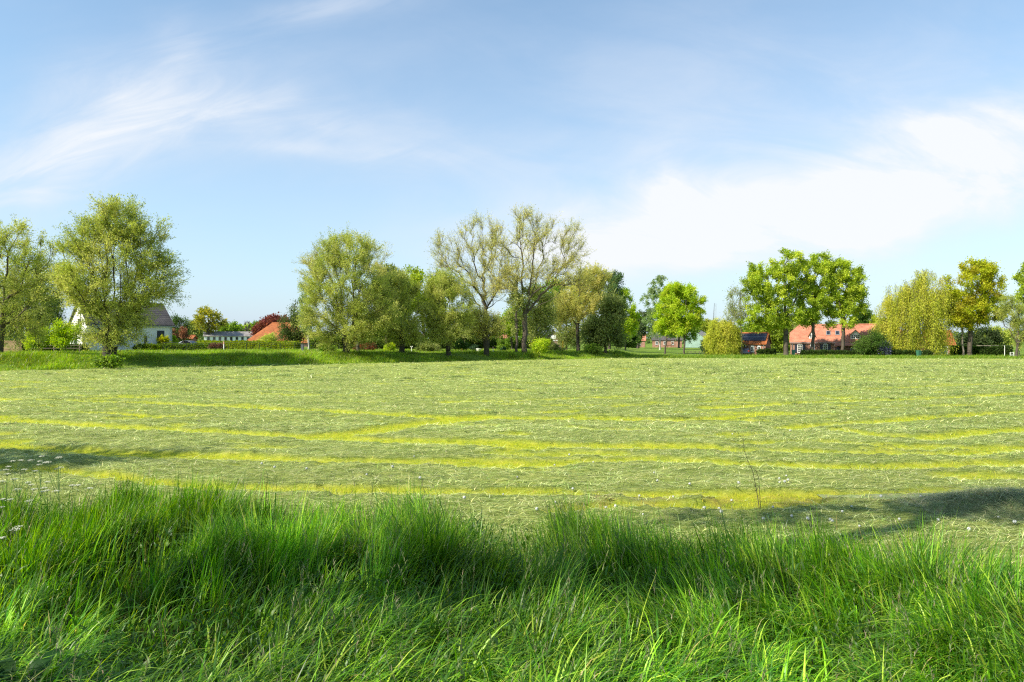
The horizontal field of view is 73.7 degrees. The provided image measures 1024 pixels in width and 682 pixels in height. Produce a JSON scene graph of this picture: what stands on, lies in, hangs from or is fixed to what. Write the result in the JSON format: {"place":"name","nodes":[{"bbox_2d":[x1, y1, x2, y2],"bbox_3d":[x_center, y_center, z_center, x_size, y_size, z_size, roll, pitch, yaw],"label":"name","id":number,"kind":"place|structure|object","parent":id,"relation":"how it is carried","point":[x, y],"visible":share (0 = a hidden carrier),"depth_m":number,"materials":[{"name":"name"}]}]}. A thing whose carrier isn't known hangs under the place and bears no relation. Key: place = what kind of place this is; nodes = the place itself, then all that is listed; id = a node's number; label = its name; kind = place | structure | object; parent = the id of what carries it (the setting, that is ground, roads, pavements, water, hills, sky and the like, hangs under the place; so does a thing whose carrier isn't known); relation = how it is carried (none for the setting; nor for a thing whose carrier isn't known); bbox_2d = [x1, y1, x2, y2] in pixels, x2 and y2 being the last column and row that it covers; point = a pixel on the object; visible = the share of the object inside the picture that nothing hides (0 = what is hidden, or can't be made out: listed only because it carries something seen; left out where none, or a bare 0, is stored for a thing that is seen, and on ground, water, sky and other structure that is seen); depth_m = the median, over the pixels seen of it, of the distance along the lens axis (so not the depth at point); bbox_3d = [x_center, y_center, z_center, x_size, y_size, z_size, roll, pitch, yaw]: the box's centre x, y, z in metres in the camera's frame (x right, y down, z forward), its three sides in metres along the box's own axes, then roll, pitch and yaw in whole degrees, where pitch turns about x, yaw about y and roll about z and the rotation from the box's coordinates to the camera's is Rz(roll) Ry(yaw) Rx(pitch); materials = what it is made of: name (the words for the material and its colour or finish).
{"place":"outdoors","nodes":[
{"label":"outdoors","id":0,"kind":"place"},
{"bbox_2d":[68,302,174,350],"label":"white house","id":1,"kind":"structure","parent":0,"point":[165,325],"depth_m":104.82,"materials":[{"name":"paint"}]},
{"bbox_2d":[248,322,309,346],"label":"orange barn","id":2,"kind":"structure","parent":0,"point":[271,327],"depth_m":161.17,"materials":[{"name":"orange tile"}]},
{"bbox_2d":[0,459,1023,681],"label":"tall grass","id":3,"kind":"structure","parent":0,"point":[233,550],"depth_m":6.48,"materials":[{"name":"green plant"}]},
{"bbox_2d":[0,340,1023,681],"bbox_3d":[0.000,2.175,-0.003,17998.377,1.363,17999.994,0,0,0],"label":"field","id":4,"kind":"structure","parent":0,"point":[392,436],"depth_m":18.73,"materials":[{"name":"green plant"}]},
{"bbox_2d":[4,340,21,351],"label":"paling fence","id":5,"kind":"object","parent":4,"relation":"on","point":[10,344],"visible":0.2,"depth_m":83.98,"materials":[{"name":"brown wood"}]},
{"bbox_2d":[0,525,44,602],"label":"cow parsley","id":6,"kind":"object","parent":4,"relation":"on","point":[18,528],"visible":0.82,"depth_m":7.16,"materials":[{"name":"green plant"}]},
{"bbox_2d":[6,460,48,518],"bbox_3d":[-6.699,2.221,9.390,0.600,1.159,0.576,0,0,2],"label":"cow parsley","id":7,"kind":"object","parent":4,"relation":"on","point":[22,481],"visible":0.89,"depth_m":9.41,"materials":[{"name":"green plant"}]},
{"bbox_2d":[13,481,46,536],"bbox_3d":[-6.132,2.292,8.597,0.608,1.017,0.605,0,0,-38],"label":"cow parsley","id":8,"kind":"object","parent":4,"relation":"on","point":[29,503],"visible":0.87,"depth_m":8.62,"materials":[{"name":"green plant"}]},
{"bbox_2d":[0,255,63,347],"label":"ash tree","id":9,"kind":"object","parent":4,"relation":"on","point":[42,312],"visible":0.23,"depth_m":91.07,"materials":[{"name":"green plant"}]},
{"bbox_2d":[0,215,66,353],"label":"willow tree","id":10,"kind":"object","parent":4,"relation":"on","point":[36,326],"visible":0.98,"depth_m":69.11,"materials":[{"name":"green plant"}]},
{"bbox_2d":[19,324,54,350],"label":"young maple tree","id":11,"kind":"object","parent":4,"relation":"on","point":[28,345],"visible":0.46,"depth_m":83.63,"materials":[{"name":"green plant"}]},
{"bbox_2d":[26,456,61,527],"bbox_3d":[-6.644,2.211,9.551,0.592,1.178,0.628,0,0,-34],"label":"cow parsley","id":12,"kind":"object","parent":4,"relation":"on","point":[40,481],"visible":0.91,"depth_m":9.59,"materials":[{"name":"green plant"}]},
{"bbox_2d":[0,648,89,681],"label":"dock plant","id":13,"kind":"object","parent":4,"relation":"on","point":[9,662],"visible":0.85,"depth_m":4.99,"materials":[{"name":"green plant"}]},
{"bbox_2d":[31,481,59,528],"bbox_3d":[-6.068,2.320,8.892,0.539,0.960,0.600,0,0,-1],"label":"cow parsley","id":14,"kind":"object","parent":4,"relation":"on","point":[47,500],"visible":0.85,"depth_m":8.89,"materials":[{"name":"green plant"}]},
{"bbox_2d":[30,281,66,333],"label":"alder tree","id":15,"kind":"object","parent":4,"relation":"on","point":[60,315],"visible":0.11,"depth_m":94.73,"materials":[{"name":"green plant"}]},
{"bbox_2d":[22,343,89,351],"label":"hedge","id":16,"kind":"object","parent":4,"relation":"on","point":[70,348],"visible":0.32,"depth_m":91.46,"materials":[{"name":"green plant"}]},
{"bbox_2d":[39,456,80,526],"bbox_3d":[-6.140,2.191,9.271,0.532,1.219,0.583,0,0,10],"label":"cow parsley","id":17,"kind":"object","parent":4,"relation":"on","point":[58,458],"visible":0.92,"depth_m":9.30,"materials":[{"name":"green plant"}]},
{"bbox_2d":[45,317,86,350],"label":"young maple tree","id":18,"kind":"object","parent":4,"relation":"on","point":[61,339],"visible":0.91,"depth_m":83.64,"materials":[{"name":"green plant"}]},
{"bbox_2d":[90,352,125,368],"bbox_3d":[-38.123,2.025,64.628,3.507,1.722,2.285,0,0,0],"label":"garden bush","id":19,"kind":"object","parent":4,"relation":"on","point":[109,360],"visible":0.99,"depth_m":64.12,"materials":[{"name":"green plant"}]},
{"bbox_2d":[38,191,193,355],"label":"pollard willow","id":20,"kind":"object","parent":4,"relation":"on","point":[69,280],"visible":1,"depth_m":66.39,"materials":[{"name":"green plant"}]},
{"bbox_2d":[156,334,171,343],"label":"rose bush","id":21,"kind":"object","parent":4,"relation":"on","point":[161,339],"visible":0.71,"depth_m":104.72,"materials":[{"name":"green plant"}]},
{"bbox_2d":[132,342,208,349],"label":"hedge","id":22,"kind":"object","parent":4,"relation":"on","point":[173,346],"visible":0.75,"depth_m":102.50,"materials":[{"name":"green plant"}]},
{"bbox_2d":[169,312,192,342],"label":"evergreen tree","id":23,"kind":"object","parent":4,"relation":"on","point":[176,319],"visible":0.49,"depth_m":125.55,"materials":[{"name":"green plant"}]},
{"bbox_2d":[177,326,189,343],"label":"photinia tree","id":24,"kind":"object","parent":4,"relation":"on","point":[183,331],"visible":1,"depth_m":113.74,"materials":[{"name":"red plant"}]},
{"bbox_2d":[183,320,204,337],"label":"distant tree","id":25,"kind":"object","parent":4,"relation":"on","point":[196,332],"visible":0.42,"depth_m":298.00,"materials":[{"name":"green plant"}]},
{"bbox_2d":[188,305,230,333],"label":"lone oak","id":26,"kind":"object","parent":4,"relation":"on","point":[209,327],"visible":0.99,"depth_m":226.91,"materials":[{"name":"green plant"}]},
{"bbox_2d":[207,342,225,350],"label":"hedge","id":27,"kind":"object","parent":4,"relation":"on","point":[213,345],"visible":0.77,"depth_m":100.51,"materials":[{"name":"brown plant"}]},
{"bbox_2d":[203,331,252,340],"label":"long shed","id":28,"kind":"structure","parent":4,"relation":"on","point":[230,335],"depth_m":229.33,"materials":[{"name":"metal"}]},
{"bbox_2d":[218,321,243,330],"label":"distant tree","id":29,"kind":"object","parent":4,"relation":"on","point":[232,326],"visible":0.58,"depth_m":317.87,"materials":[{"name":"green plant"}]},
{"bbox_2d":[195,340,300,349],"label":"hedge","id":30,"kind":"object","parent":4,"relation":"on","point":[253,344],"visible":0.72,"depth_m":113.96,"materials":[{"name":"green plant"}]},
{"bbox_2d":[163,342,339,350],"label":"wire fence","id":31,"kind":"object","parent":4,"relation":"on","point":[186,344],"visible":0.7,"depth_m":99.50,"materials":[{"name":"green metal"}]},
{"bbox_2d":[255,331,276,340],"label":"forsythia bush","id":32,"kind":"object","parent":4,"relation":"on","point":[266,337],"visible":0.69,"depth_m":134.18,"materials":[{"name":"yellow plant"}]},
{"bbox_2d":[249,311,289,335],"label":"copper beech","id":33,"kind":"object","parent":4,"relation":"on","point":[263,323],"visible":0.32,"depth_m":203.15,"materials":[{"name":"red plant"}]},
{"bbox_2d":[275,298,316,342],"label":"cherry tree","id":34,"kind":"object","parent":4,"relation":"on","point":[289,334],"visible":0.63,"depth_m":115.24,"materials":[{"name":"green plant"}]},
{"bbox_2d":[297,278,314,348],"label":"silver birch","id":35,"kind":"object","parent":4,"relation":"on","point":[300,300],"visible":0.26,"depth_m":109.73,"materials":[{"name":"green plant"}]},
{"bbox_2d":[0,348,624,370],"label":"bank grass","id":36,"kind":"structure","parent":4,"relation":"on","point":[276,354],"depth_m":77.85,"materials":[{"name":"green plant"}]},
{"bbox_2d":[316,342,339,351],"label":"garden bush","id":37,"kind":"object","parent":4,"relation":"on","point":[324,348],"visible":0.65,"depth_m":96.64,"materials":[{"name":"green plant"}]},
{"bbox_2d":[291,237,394,350],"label":"olive willow","id":38,"kind":"object","parent":4,"relation":"on","point":[307,262],"visible":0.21,"depth_m":100.57,"materials":[{"name":"green plant"}]},
{"bbox_2d":[290,221,402,353],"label":"pollard willow","id":39,"kind":"object","parent":4,"relation":"on","point":[367,321],"visible":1,"depth_m":81.51,"materials":[{"name":"green plant"}]},
{"bbox_2d":[353,342,379,349],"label":"red rhododendron","id":40,"kind":"object","parent":4,"relation":"on","point":[372,346],"visible":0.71,"depth_m":105.75,"materials":[{"name":"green plant"}]},
{"bbox_2d":[310,336,433,348],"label":"hedge","id":41,"kind":"object","parent":4,"relation":"on","point":[313,343],"visible":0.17,"depth_m":127.08,"materials":[{"name":"green plant"}]},
{"bbox_2d":[364,261,410,342],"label":"willow tree","id":42,"kind":"object","parent":4,"relation":"on","point":[390,267],"visible":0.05,"depth_m":104.51,"materials":[{"name":"green plant"}]},
{"bbox_2d":[375,266,431,353],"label":"pollard willow","id":43,"kind":"object","parent":4,"relation":"on","point":[413,327],"visible":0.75,"depth_m":87.16,"materials":[{"name":"green plant"}]},
{"bbox_2d":[403,264,448,337],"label":"lime tree","id":44,"kind":"object","parent":4,"relation":"on","point":[415,275],"visible":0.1,"depth_m":137.54,"materials":[{"name":"green plant"}]},
{"bbox_2d":[414,339,441,351],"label":"garden bush","id":45,"kind":"object","parent":4,"relation":"on","point":[428,347],"visible":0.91,"depth_m":102.50,"materials":[{"name":"green plant"}]},
{"bbox_2d":[417,265,482,355],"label":"pollard willow","id":46,"kind":"object","parent":4,"relation":"on","point":[435,327],"visible":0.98,"depth_m":89.05,"materials":[{"name":"green plant"}]},
{"bbox_2d":[437,310,482,343],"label":"woodland tree","id":47,"kind":"object","parent":4,"relation":"on","point":[471,337],"visible":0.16,"depth_m":137.28,"materials":[{"name":"green plant"}]},
{"bbox_2d":[455,339,472,350],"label":"garden bush","id":48,"kind":"object","parent":4,"relation":"on","point":[463,345],"visible":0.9,"depth_m":111.72,"materials":[{"name":"green plant"}]},
{"bbox_2d":[424,208,523,313],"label":"tall willow","id":49,"kind":"object","parent":4,"relation":"on","point":[484,296],"visible":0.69,"depth_m":101.57,"materials":[{"name":"green plant"}]},
{"bbox_2d":[463,304,512,355],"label":"pollard willow","id":50,"kind":"object","parent":4,"relation":"on","point":[488,325],"visible":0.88,"depth_m":92.52,"materials":[{"name":"green plant"}]},
{"bbox_2d":[433,337,553,348],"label":"hedge","id":51,"kind":"object","parent":4,"relation":"on","point":[493,344],"visible":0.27,"depth_m":142.08,"materials":[{"name":"green plant"}]},
{"bbox_2d":[496,338,511,350],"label":"garden bush","id":52,"kind":"object","parent":4,"relation":"on","point":[503,343],"visible":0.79,"depth_m":117.77,"materials":[{"name":"green plant"}]},
{"bbox_2d":[491,307,527,348],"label":"field maple","id":53,"kind":"object","parent":4,"relation":"on","point":[507,322],"visible":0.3,"depth_m":123.87,"materials":[{"name":"green plant"}]},
{"bbox_2d":[0,357,1023,582],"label":"mown hay","id":54,"kind":"object","parent":4,"relation":"on","point":[541,425],"visible":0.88,"depth_m":21.41,"materials":[{"name":"green plant"}]},
{"bbox_2d":[5,330,1022,343],"bbox_3d":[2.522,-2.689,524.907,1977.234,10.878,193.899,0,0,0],"label":"woodland","id":55,"kind":"object","parent":4,"relation":"on","point":[647,339],"visible":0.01,"depth_m":459.14,"materials":[{"name":"green plant"}]},
{"bbox_2d":[500,275,533,351],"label":"willow tree","id":56,"kind":"object","parent":4,"relation":"on","point":[518,304],"visible":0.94,"depth_m":96.81,"materials":[{"name":"green plant"}]},
{"bbox_2d":[477,202,596,353],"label":"tall willow","id":57,"kind":"object","parent":4,"relation":"on","point":[565,264],"visible":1,"depth_m":97.19,"materials":[{"name":"green plant"}]},
{"bbox_2d":[529,337,550,356],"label":"hazel bush","id":58,"kind":"object","parent":4,"relation":"on","point":[539,346],"visible":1,"depth_m":94.55,"materials":[{"name":"green plant"}]},
{"bbox_2d":[519,284,561,342],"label":"osier tree","id":59,"kind":"object","parent":4,"relation":"on","point":[537,315],"visible":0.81,"depth_m":102.24,"materials":[{"name":"green plant"}]},
{"bbox_2d":[518,274,593,339],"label":"woodland tree","id":60,"kind":"object","parent":4,"relation":"on","point":[557,289],"visible":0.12,"depth_m":158.39,"materials":[{"name":"green plant"}]},
{"bbox_2d":[548,342,566,350],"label":"garden bush","id":61,"kind":"object","parent":4,"relation":"on","point":[555,346],"visible":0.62,"depth_m":107.49,"materials":[{"name":"green plant"}]},
{"bbox_2d":[547,300,582,350],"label":"osier tree","id":62,"kind":"object","parent":4,"relation":"on","point":[568,336],"visible":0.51,"depth_m":117.52,"materials":[{"name":"green plant"}]},
{"bbox_2d":[551,261,615,350],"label":"broad willow","id":63,"kind":"object","parent":4,"relation":"on","point":[579,313],"visible":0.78,"depth_m":109.09,"materials":[{"name":"green plant"}]},
{"bbox_2d":[581,343,603,353],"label":"garden bush","id":64,"kind":"object","parent":4,"relation":"on","point":[592,348],"visible":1,"depth_m":103.55,"materials":[{"name":"green plant"}]},
{"bbox_2d":[577,287,632,352],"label":"osier tree","id":65,"kind":"object","parent":4,"relation":"on","point":[602,330],"visible":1,"depth_m":105.01,"materials":[{"name":"green plant"}]},
{"bbox_2d":[595,269,627,348],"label":"poplar tree","id":66,"kind":"object","parent":4,"relation":"on","point":[617,279],"visible":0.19,"depth_m":148.79,"materials":[{"name":"green plant"}]},
{"bbox_2d":[611,331,643,347],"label":"shade tree","id":67,"kind":"object","parent":4,"relation":"on","point":[636,339],"visible":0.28,"depth_m":189.55,"materials":[{"name":"green plant"}]},
{"bbox_2d":[616,286,643,350],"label":"young maple","id":68,"kind":"object","parent":4,"relation":"on","point":[632,319],"visible":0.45,"depth_m":148.78,"materials":[{"name":"green plant"}]},
{"bbox_2d":[634,309,655,348],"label":"shade tree","id":69,"kind":"object","parent":4,"relation":"on","point":[641,325],"visible":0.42,"depth_m":223.28,"materials":[{"name":"green plant"}]},
{"bbox_2d":[639,274,667,349],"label":"weeping birch","id":70,"kind":"object","parent":4,"relation":"on","point":[652,290],"visible":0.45,"depth_m":194.29,"materials":[{"name":"green plant"}]},
{"bbox_2d":[651,281,683,353],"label":"round maple","id":71,"kind":"object","parent":4,"relation":"on","point":[662,325],"visible":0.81,"depth_m":138.08,"materials":[{"name":"green plant"}]},
{"bbox_2d":[662,326,700,347],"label":"shade tree","id":72,"kind":"object","parent":4,"relation":"on","point":[693,334],"visible":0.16,"depth_m":238.82,"materials":[{"name":"green plant"}]},
{"bbox_2d":[665,281,707,353],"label":"round maple","id":73,"kind":"object","parent":4,"relation":"on","point":[689,300],"visible":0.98,"depth_m":135.93,"materials":[{"name":"green plant"}]},
{"bbox_2d":[690,318,713,332],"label":"distant tree","id":74,"kind":"object","parent":4,"relation":"on","point":[703,327],"visible":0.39,"depth_m":326.41,"materials":[{"name":"green plant"}]},
{"bbox_2d":[701,317,745,355],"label":"bush","id":75,"kind":"object","parent":4,"relation":"on","point":[723,336],"visible":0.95,"depth_m":124.22,"materials":[{"name":"plant"}]},
{"bbox_2d":[722,273,751,354],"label":"slim ash","id":76,"kind":"object","parent":4,"relation":"on","point":[734,311],"visible":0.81,"depth_m":124.77,"materials":[{"name":"green plant"}]},
{"bbox_2d":[733,332,771,354],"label":"brick garage","id":77,"kind":"structure","parent":4,"relation":"on","point":[753,341],"depth_m":127.33,"materials":[{"name":"orange brick"}]},
{"bbox_2d":[756,348,776,354],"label":"hedge","id":78,"kind":"object","parent":4,"relation":"on","point":[766,351],"visible":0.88,"depth_m":125.48,"materials":[{"name":"green plant"}]},
{"bbox_2d":[755,324,789,352],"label":"garden tree","id":79,"kind":"object","parent":4,"relation":"on","point":[777,340],"visible":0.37,"depth_m":148.70,"materials":[{"name":"green plant"}]},
{"bbox_2d":[734,247,817,354],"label":"oak tree","id":80,"kind":"object","parent":4,"relation":"on","point":[759,289],"visible":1,"depth_m":119.86,"materials":[{"name":"green plant"}]},
{"bbox_2d":[794,249,839,350],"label":"oak tree","id":81,"kind":"object","parent":4,"relation":"on","point":[818,301],"visible":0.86,"depth_m":120.84,"materials":[{"name":"green plant"}]},
{"bbox_2d":[800,349,854,355],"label":"hedge","id":82,"kind":"object","parent":4,"relation":"on","point":[825,352],"visible":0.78,"depth_m":119.94,"materials":[{"name":"green plant"}]},
{"bbox_2d":[822,254,870,350],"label":"oak tree","id":83,"kind":"object","parent":4,"relation":"on","point":[850,298],"visible":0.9,"depth_m":120.83,"materials":[{"name":"green plant"}]},
{"bbox_2d":[789,321,905,353],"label":"farmhouse","id":84,"kind":"object","parent":4,"relation":"on","point":[800,337],"visible":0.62,"depth_m":132.48,"materials":[{"name":"red brick"}]},
{"bbox_2d":[848,308,872,323],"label":"grove tree","id":85,"kind":"object","parent":4,"relation":"on","point":[863,318],"visible":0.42,"depth_m":158.73,"materials":[{"name":"green plant"}]},
{"bbox_2d":[850,327,893,355],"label":"dark shrub","id":86,"kind":"object","parent":4,"relation":"on","point":[870,342],"visible":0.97,"depth_m":117.02,"materials":[{"name":"green plant"}]},
{"bbox_2d":[876,340,892,354],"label":"lilac bush","id":87,"kind":"object","parent":4,"relation":"on","point":[885,350],"visible":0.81,"depth_m":116.45,"materials":[{"name":"grey plant"}]},
{"bbox_2d":[853,349,933,355],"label":"hedge","id":88,"kind":"object","parent":4,"relation":"on","point":[912,351],"visible":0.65,"depth_m":116.72,"materials":[{"name":"green plant"}]},
{"bbox_2d":[771,483,1023,536],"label":"grass patch","id":89,"kind":"object","parent":4,"relation":"on","point":[985,503],"visible":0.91,"depth_m":10.77,"materials":[{"name":"green plant"}]},
{"bbox_2d":[868,268,964,355],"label":"weeping willow","id":90,"kind":"object","parent":4,"relation":"on","point":[914,306],"visible":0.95,"depth_m":117.83,"materials":[{"name":"green plant"}]},
{"bbox_2d":[945,299,976,354],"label":"slender tree","id":91,"kind":"object","parent":4,"relation":"on","point":[962,338],"visible":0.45,"depth_m":118.67,"materials":[{"name":"green plant"}]},
{"bbox_2d":[949,345,980,354],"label":"hedge","id":92,"kind":"object","parent":4,"relation":"on","point":[975,350],"visible":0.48,"depth_m":122.82,"materials":[{"name":"green plant"}]},
{"bbox_2d":[940,255,1011,355],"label":"golden oak","id":93,"kind":"object","parent":4,"relation":"on","point":[983,306],"visible":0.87,"depth_m":117.63,"materials":[{"name":"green plant"}]},
{"bbox_2d":[954,326,1006,345],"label":"bush","id":94,"kind":"object","parent":4,"relation":"on","point":[994,336],"visible":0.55,"depth_m":138.63,"materials":[{"name":"green plant"}]},
{"bbox_2d":[979,345,1013,355],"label":"hedge","id":95,"kind":"object","parent":4,"relation":"on","point":[991,350],"visible":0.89,"depth_m":117.94,"materials":[{"name":"green plant"}]},
{"bbox_2d":[985,324,1014,344],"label":"apple tree","id":96,"kind":"object","parent":4,"relation":"on","point":[1007,337],"visible":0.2,"depth_m":183.02,"materials":[{"name":"green plant"}]},
{"bbox_2d":[991,292,1023,356],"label":"old willow","id":97,"kind":"object","parent":4,"relation":"on","point":[1016,321],"visible":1,"depth_m":108.84,"materials":[{"name":"green plant"}]},
{"bbox_2d":[1011,262,1023,318],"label":"poplar tree","id":98,"kind":"object","parent":4,"relation":"on","point":[1019,277],"visible":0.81,"depth_m":124.30,"materials":[{"name":"green plant"}]},
{"bbox_2d":[0,0,1023,339],"label":"sky","id":99,"kind":"structure","parent":0,"point":[692,141],"materials":[{"name":"blue"}]},
{"bbox_2d":[651,333,682,346],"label":"brick house","id":100,"kind":"structure","parent":0,"point":[655,342],"depth_m":260.90,"materials":[{"name":"brick"}]},
{"bbox_2d":[685,330,705,347],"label":"green barn","id":101,"kind":"structure","parent":0,"point":[696,344],"depth_m":254.21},
{"bbox_2d":[614,349,1023,358],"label":"verge grass","id":102,"kind":"structure","parent":0,"point":[757,355],"depth_m":104.40,"materials":[{"name":"green plant"}]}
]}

